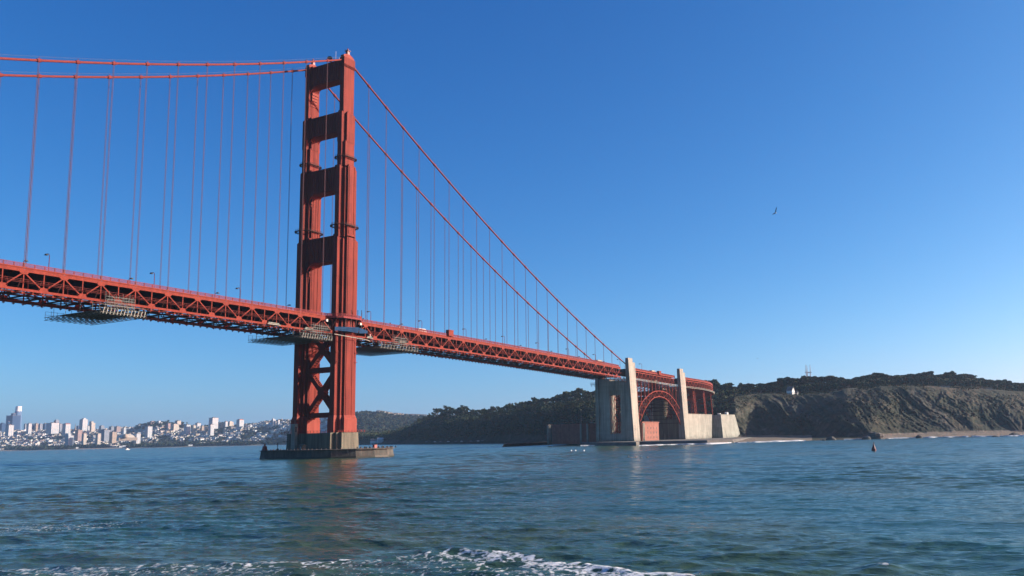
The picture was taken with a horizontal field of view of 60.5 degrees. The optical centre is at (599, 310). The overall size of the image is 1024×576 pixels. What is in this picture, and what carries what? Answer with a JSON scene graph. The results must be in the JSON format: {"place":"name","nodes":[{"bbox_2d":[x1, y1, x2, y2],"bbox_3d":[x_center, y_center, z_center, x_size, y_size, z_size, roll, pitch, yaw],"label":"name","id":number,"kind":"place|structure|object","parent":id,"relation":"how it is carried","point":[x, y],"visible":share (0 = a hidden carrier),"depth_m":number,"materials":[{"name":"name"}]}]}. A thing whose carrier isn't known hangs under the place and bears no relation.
{"place":"outdoors","nodes":[
{"label":"outdoors","id":0,"kind":"place"},
{"bbox_2d":[0,421,324,450],"bbox_3d":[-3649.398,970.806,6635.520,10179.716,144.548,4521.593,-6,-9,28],"label":"city hills","id":1,"kind":"structure","parent":0,"point":[264,429],"depth_m":4601.97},
{"bbox_2d":[0,423,5,431],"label":"apartment tower","id":2,"kind":"structure","parent":1,"relation":"on","point":[2,427],"depth_m":6395.36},
{"bbox_2d":[5,424,13,435],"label":"apartment tower","id":3,"kind":"structure","parent":1,"relation":"on","point":[9,429],"depth_m":5294.77,"materials":[{"name":"white concrete"}]},
{"bbox_2d":[6,415,20,429],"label":"office tower","id":4,"kind":"structure","parent":1,"relation":"on","point":[14,420],"depth_m":6995.04,"materials":[{"name":"blue glass"}]},
{"bbox_2d":[15,406,21,429],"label":"office tower","id":5,"kind":"structure","parent":1,"relation":"on","point":[18,410],"depth_m":7917.54,"materials":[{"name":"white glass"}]},
{"bbox_2d":[26,423,31,433],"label":"apartment tower","id":6,"kind":"structure","parent":1,"relation":"on","point":[28,428],"depth_m":5699.94,"materials":[{"name":"white concrete"}]},
{"bbox_2d":[34,423,38,431],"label":"apartment tower","id":7,"kind":"structure","parent":1,"relation":"on","point":[36,427],"depth_m":5803.02,"materials":[{"name":"beige concrete"}]},
{"bbox_2d":[38,423,42,429],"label":"apartment tower","id":8,"kind":"structure","parent":1,"relation":"on","point":[40,425],"depth_m":6001.72,"materials":[{"name":"white concrete"}]},
{"bbox_2d":[46,422,58,433],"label":"apartment tower","id":9,"kind":"structure","parent":1,"relation":"on","point":[52,427],"depth_m":5590.32,"materials":[{"name":"white concrete"}]},
{"bbox_2d":[62,423,70,434],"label":"apartment tower","id":10,"kind":"structure","parent":1,"relation":"on","point":[66,427],"depth_m":5495.78,"materials":[{"name":"concrete"}]},
{"bbox_2d":[65,433,73,445],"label":"apartment tower","id":11,"kind":"structure","parent":1,"relation":"on","point":[68,439],"depth_m":4836.97,"materials":[{"name":"white concrete"}]},
{"bbox_2d":[75,429,82,440],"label":"apartment tower","id":12,"kind":"structure","parent":1,"relation":"on","point":[78,434],"depth_m":4891.55,"materials":[{"name":"concrete"}]},
{"bbox_2d":[79,418,87,429],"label":"apartment tower","id":13,"kind":"structure","parent":1,"relation":"on","point":[83,423],"depth_m":5399.98,"materials":[{"name":"white concrete"}]},
{"bbox_2d":[81,433,86,444],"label":"apartment tower","id":14,"kind":"structure","parent":1,"relation":"on","point":[84,439],"depth_m":4841.98,"materials":[{"name":"beige concrete"}]},
{"bbox_2d":[89,421,94,431],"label":"apartment tower","id":15,"kind":"structure","parent":1,"relation":"on","point":[92,425],"depth_m":5599.82,"materials":[{"name":"white concrete"}]},
{"bbox_2d":[95,433,100,444],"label":"apartment tower","id":16,"kind":"structure","parent":1,"relation":"on","point":[98,439],"depth_m":4791.90,"materials":[{"name":"white concrete"}]},
{"bbox_2d":[100,429,110,440],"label":"apartment tower","id":17,"kind":"structure","parent":1,"relation":"on","point":[104,434],"depth_m":4986.24,"materials":[{"name":"white concrete"}]},
{"bbox_2d":[109,431,116,442],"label":"apartment tower","id":18,"kind":"structure","parent":1,"relation":"on","point":[112,436],"depth_m":4890.13,"materials":[{"name":"beige concrete"}]},
{"bbox_2d":[114,426,120,431],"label":"apartment tower","id":19,"kind":"structure","parent":1,"relation":"on","point":[117,428],"depth_m":5447.77,"materials":[{"name":"white concrete"}]},
{"bbox_2d":[116,434,136,440],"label":"arched hall","id":20,"kind":"structure","parent":1,"relation":"on","point":[126,437],"depth_m":4686.49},
{"bbox_2d":[134,433,140,443],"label":"apartment tower","id":21,"kind":"structure","parent":1,"relation":"on","point":[138,436],"depth_m":4790.96,"materials":[{"name":"white concrete"}]},
{"bbox_2d":[144,426,152,436],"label":"apartment tower","id":22,"kind":"structure","parent":1,"relation":"on","point":[148,431],"depth_m":4993.89,"materials":[{"name":"white concrete"}]},
{"bbox_2d":[1,418,325,449],"bbox_3d":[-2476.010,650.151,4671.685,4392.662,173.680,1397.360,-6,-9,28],"label":"city woodland","id":23,"kind":"object","parent":1,"relation":"on","point":[186,442],"visible":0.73,"depth_m":4708.43,"materials":[{"name":"green plant"}]},
{"bbox_2d":[0,418,327,449],"bbox_3d":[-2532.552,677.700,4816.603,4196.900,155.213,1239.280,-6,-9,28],"label":"town houses","id":24,"kind":"structure","parent":1,"relation":"on","point":[189,440],"depth_m":5135.13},
{"bbox_2d":[170,423,178,430],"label":"apartment tower","id":25,"kind":"structure","parent":1,"relation":"on","point":[174,426],"depth_m":5246.78,"materials":[{"name":"beige concrete"}]},
{"bbox_2d":[184,424,190,433],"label":"apartment tower","id":26,"kind":"structure","parent":1,"relation":"on","point":[187,428],"depth_m":5096.69,"materials":[{"name":"grey concrete"}]},
{"bbox_2d":[208,424,213,435],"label":"apartment tower","id":27,"kind":"structure","parent":1,"relation":"on","point":[210,429],"depth_m":4947.88,"materials":[{"name":"white concrete"}]},
{"bbox_2d":[209,417,217,428],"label":"apartment tower","id":28,"kind":"structure","parent":1,"relation":"on","point":[213,420],"depth_m":5100.69,"materials":[{"name":"white concrete"}]},
{"bbox_2d":[236,419,243,428],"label":"apartment tower","id":29,"kind":"structure","parent":1,"relation":"on","point":[239,422],"depth_m":5049.37,"materials":[{"name":"concrete"}]},
{"bbox_2d":[271,419,275,425],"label":"apartment tower","id":30,"kind":"structure","parent":1,"relation":"on","point":[273,422],"depth_m":4905.18,"materials":[{"name":"white concrete"}]},
{"bbox_2d":[355,410,426,432],"bbox_3d":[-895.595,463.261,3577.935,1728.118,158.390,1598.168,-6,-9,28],"label":"hill woodland","id":31,"kind":"object","parent":1,"relation":"on","point":[374,421],"visible":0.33,"depth_m":3830.81,"materials":[{"name":"green plant"}]},
{"bbox_2d":[291,424,297,449],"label":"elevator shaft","id":32,"kind":"object","parent":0,"point":[294,429],"visible":0.96,"depth_m":471.71,"materials":[{"name":"concrete"}]},
{"bbox_2d":[298,444,305,449],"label":"storage hut","id":33,"kind":"object","parent":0,"point":[302,446],"visible":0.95,"depth_m":463.00,"materials":[{"name":"concrete"}]},
{"bbox_2d":[358,407,618,444],"bbox_3d":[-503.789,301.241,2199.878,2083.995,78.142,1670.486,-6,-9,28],"label":"wooded hill","id":34,"kind":"structure","parent":0,"point":[516,438],"depth_m":1455.75,"materials":[{"name":"green plant"}]},
{"bbox_2d":[370,439,376,444],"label":"waterfront building","id":35,"kind":"structure","parent":34,"relation":"on","point":[372,441],"depth_m":1980.88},
{"bbox_2d":[377,438,383,442],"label":"waterfront building","id":36,"kind":"structure","parent":34,"relation":"on","point":[380,440],"depth_m":1954.29,"materials":[{"name":"blue"}]},
{"bbox_2d":[357,420,424,439],"bbox_3d":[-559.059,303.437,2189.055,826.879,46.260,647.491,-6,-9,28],"label":"shore woodland","id":37,"kind":"object","parent":34,"relation":"on","point":[402,433],"visible":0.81,"depth_m":1955.15,"materials":[{"name":"green plant"}]},
{"bbox_2d":[460,405,464,414],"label":"gum tree","id":38,"kind":"object","parent":34,"relation":"on","point":[462,409],"visible":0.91,"depth_m":1753.35,"materials":[{"name":"green plant"}]},
{"bbox_2d":[412,395,620,440],"bbox_3d":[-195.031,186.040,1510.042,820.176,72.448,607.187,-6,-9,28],"label":"hill woodland","id":39,"kind":"object","parent":34,"relation":"on","point":[435,430],"visible":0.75,"depth_m":1437.32,"materials":[{"name":"green plant"}]},
{"bbox_2d":[564,391,572,397],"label":"gum tree","id":40,"kind":"object","parent":34,"relation":"on","point":[567,394],"visible":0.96,"depth_m":1432.45,"materials":[{"name":"green plant"}]},
{"bbox_2d":[571,393,581,399],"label":"cypress tree","id":41,"kind":"object","parent":34,"relation":"on","point":[577,395],"visible":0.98,"depth_m":1403.95,"materials":[{"name":"green plant"}]},
{"bbox_2d":[0,436,1023,575],"bbox_3d":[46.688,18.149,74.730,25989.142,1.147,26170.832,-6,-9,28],"label":"water","id":42,"kind":"structure","parent":0,"point":[946,506],"depth_m":101.56,"materials":[{"name":"blue liquid"}]},
{"bbox_2d":[259,430,393,458],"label":"bridge pier","id":43,"kind":"structure","parent":42,"relation":"in","point":[337,444],"depth_m":462.89,"materials":[{"name":"concrete"}]},
{"bbox_2d":[0,48,624,433],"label":"suspension bridge","id":44,"kind":"structure","parent":43,"relation":"on","point":[337,251],"depth_m":483.14,"materials":[{"name":"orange metal"}]},
{"bbox_2d":[44,291,145,325],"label":"work platform","id":45,"kind":"structure","parent":44,"relation":"hanging from","point":[101,315],"depth_m":368.88,"materials":[{"name":"metal"}]},
{"bbox_2d":[248,323,332,345],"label":"work platform","id":46,"kind":"structure","parent":44,"relation":"on","point":[293,339],"depth_m":462.32,"materials":[{"name":"metal"}]},
{"bbox_2d":[335,327,368,340],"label":"debris netting","id":47,"kind":"object","parent":44,"relation":"attached to","point":[354,329],"visible":1,"depth_m":476.53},
{"bbox_2d":[356,335,417,355],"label":"work platform","id":48,"kind":"structure","parent":44,"relation":"hanging from","point":[377,350],"depth_m":517.23,"materials":[{"name":"metal"}]},
{"bbox_2d":[446,330,453,336],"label":"walkway cabin","id":49,"kind":"object","parent":44,"relation":"on","point":[450,332],"visible":1,"depth_m":562.42,"materials":[{"name":"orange metal"}]},
{"bbox_2d":[639,442,734,445],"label":"surf","id":50,"kind":"structure","parent":42,"relation":"on","point":[688,444],"depth_m":661.08,"materials":[{"name":"liquid"}]},
{"bbox_2d":[736,440,804,442],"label":"surf","id":51,"kind":"structure","parent":42,"relation":"on","point":[771,441],"depth_m":707.16,"materials":[{"name":"liquid"}]},
{"bbox_2d":[889,436,967,438],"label":"surf","id":52,"kind":"structure","parent":42,"relation":"on","point":[927,437],"depth_m":744.72,"materials":[{"name":"liquid"}]},
{"bbox_2d":[972,435,1023,436],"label":"surf","id":53,"kind":"structure","parent":42,"relation":"on","point":[1003,436],"depth_m":710.53,"materials":[{"name":"liquid"}]},
{"bbox_2d":[0,0,1023,429],"label":"sky","id":54,"kind":"structure","parent":0,"point":[638,157],"materials":[{"name":"blue"}]},
{"bbox_2d":[502,437,751,446],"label":"seawall apron","id":55,"kind":"object","parent":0,"point":[672,441],"visible":0.45,"depth_m":723.92,"materials":[{"name":"grey concrete"}]},
{"bbox_2d":[547,422,658,443],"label":"brick fort","id":56,"kind":"structure","parent":55,"relation":"on","point":[574,433],"depth_m":816.15,"materials":[{"name":"brick"}]},
{"bbox_2d":[595,358,639,441],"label":"concrete pylon","id":57,"kind":"object","parent":55,"relation":"on","point":[607,391],"visible":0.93,"depth_m":783.85,"materials":[{"name":"beige concrete"}]},
{"bbox_2d":[604,368,680,425],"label":"steel arch span","id":58,"kind":"object","parent":57,"relation":"attached to","point":[642,376],"visible":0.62,"depth_m":847.76,"materials":[{"name":"metal"}]},
{"bbox_2d":[649,368,689,439],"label":"concrete pylon","id":59,"kind":"object","parent":55,"relation":"on","point":[675,429],"visible":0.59,"depth_m":882.18,"materials":[{"name":"beige concrete"}]},
{"bbox_2d":[644,414,711,438],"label":"retaining wall","id":60,"kind":"structure","parent":55,"relation":"on","point":[700,426],"depth_m":916.01,"materials":[{"name":"concrete"}]},
{"bbox_2d":[712,414,739,437],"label":"corner bastion","id":61,"kind":"object","parent":55,"relation":"on","point":[724,425],"visible":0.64,"depth_m":959.91,"materials":[{"name":"concrete"}]},
{"bbox_2d":[590,384,1023,441],"bbox_3d":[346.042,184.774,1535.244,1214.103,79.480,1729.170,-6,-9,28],"label":"headland","id":62,"kind":"structure","parent":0,"point":[759,419],"depth_m":943.01,"materials":[{"name":"brown stone"}]},
{"bbox_2d":[595,394,734,421],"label":"slope scrub","id":63,"kind":"object","parent":62,"relation":"on","point":[727,396],"visible":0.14,"depth_m":1100.64,"materials":[{"name":"green plant"}]},
{"bbox_2d":[658,377,714,414],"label":"approach viaduct","id":64,"kind":"object","parent":62,"relation":"on","point":[697,389],"visible":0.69,"depth_m":959.88,"materials":[{"name":"metal"}]},
{"bbox_2d":[718,384,732,389],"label":"cypress tree","id":65,"kind":"object","parent":62,"relation":"on","point":[723,386],"visible":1,"depth_m":1248.71,"materials":[{"name":"green plant"}]},
{"bbox_2d":[746,383,757,386],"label":"cypress tree","id":66,"kind":"object","parent":62,"relation":"on","point":[751,384],"visible":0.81,"depth_m":1226.86,"materials":[{"name":"green plant"}]},
{"bbox_2d":[778,382,792,386],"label":"cypress tree","id":67,"kind":"object","parent":62,"relation":"on","point":[781,384],"visible":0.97,"depth_m":1217.14,"materials":[{"name":"green plant"}]},
{"bbox_2d":[781,378,798,384],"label":"cypress tree","id":68,"kind":"object","parent":62,"relation":"on","point":[793,381],"visible":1,"depth_m":1215.27,"materials":[{"name":"green plant"}]},
{"bbox_2d":[786,386,794,394],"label":"bluff house","id":69,"kind":"structure","parent":62,"relation":"on","point":[790,390],"depth_m":1133.69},
{"bbox_2d":[800,375,817,383],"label":"cypress tree","id":70,"kind":"object","parent":62,"relation":"on","point":[804,378],"visible":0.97,"depth_m":1222.76,"materials":[{"name":"green plant"}]},
{"bbox_2d":[805,376,817,382],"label":"cypress tree","id":71,"kind":"object","parent":62,"relation":"on","point":[812,379],"visible":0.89,"depth_m":1219.99,"materials":[{"name":"green plant"}]},
{"bbox_2d":[822,376,839,380],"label":"cypress tree","id":72,"kind":"object","parent":62,"relation":"on","point":[831,378],"visible":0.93,"depth_m":1213.37,"materials":[{"name":"green plant"}]},
{"bbox_2d":[852,377,865,380],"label":"cypress tree","id":73,"kind":"object","parent":62,"relation":"on","point":[857,378],"visible":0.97,"depth_m":1178.90,"materials":[{"name":"green plant"}]},
{"bbox_2d":[700,375,1023,403],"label":"bluff woodland","id":74,"kind":"object","parent":62,"relation":"on","point":[871,382],"visible":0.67,"depth_m":1161.24,"materials":[{"name":"green plant"}]},
{"bbox_2d":[859,375,870,380],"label":"cypress tree","id":75,"kind":"object","parent":62,"relation":"on","point":[866,376],"visible":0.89,"depth_m":1182.10,"materials":[{"name":"green plant"}]},
{"bbox_2d":[707,383,1023,422],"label":"cliff scrub","id":76,"kind":"object","parent":62,"relation":"on","point":[898,385],"visible":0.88,"depth_m":1025.85,"materials":[{"name":"green plant"}]},
{"bbox_2d":[861,436,870,439],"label":"rock","id":77,"kind":"object","parent":62,"relation":"on","point":[866,438],"visible":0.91,"depth_m":733.10,"materials":[{"name":"grey stone"}]},
{"bbox_2d":[866,431,884,438],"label":"rock","id":78,"kind":"object","parent":62,"relation":"on","point":[873,435],"visible":0.88,"depth_m":735.74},
{"bbox_2d":[878,374,889,377],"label":"cypress tree","id":79,"kind":"object","parent":62,"relation":"on","point":[884,375],"visible":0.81,"depth_m":1182.59,"materials":[{"name":"green plant"}]},
{"bbox_2d":[925,371,933,375],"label":"cypress tree","id":80,"kind":"object","parent":62,"relation":"on","point":[928,373],"visible":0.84,"depth_m":1246.35,"materials":[{"name":"green plant"}]},
{"bbox_2d":[940,374,954,378],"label":"cypress tree","id":81,"kind":"object","parent":62,"relation":"on","point":[948,376],"visible":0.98,"depth_m":1205.38,"materials":[{"name":"green plant"}]},
{"bbox_2d":[944,371,955,374],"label":"cypress tree","id":82,"kind":"object","parent":62,"relation":"on","point":[950,372],"visible":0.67,"depth_m":1252.42,"materials":[{"name":"green plant"}]},
{"bbox_2d":[955,374,965,377],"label":"cypress tree","id":83,"kind":"object","parent":62,"relation":"on","point":[960,376],"visible":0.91,"depth_m":1236.17,"materials":[{"name":"green plant"}]},
{"bbox_2d":[999,382,1011,388],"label":"cypress tree","id":84,"kind":"object","parent":62,"relation":"on","point":[1005,384],"visible":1,"depth_m":1136.58,"materials":[{"name":"green plant"}]}
]}

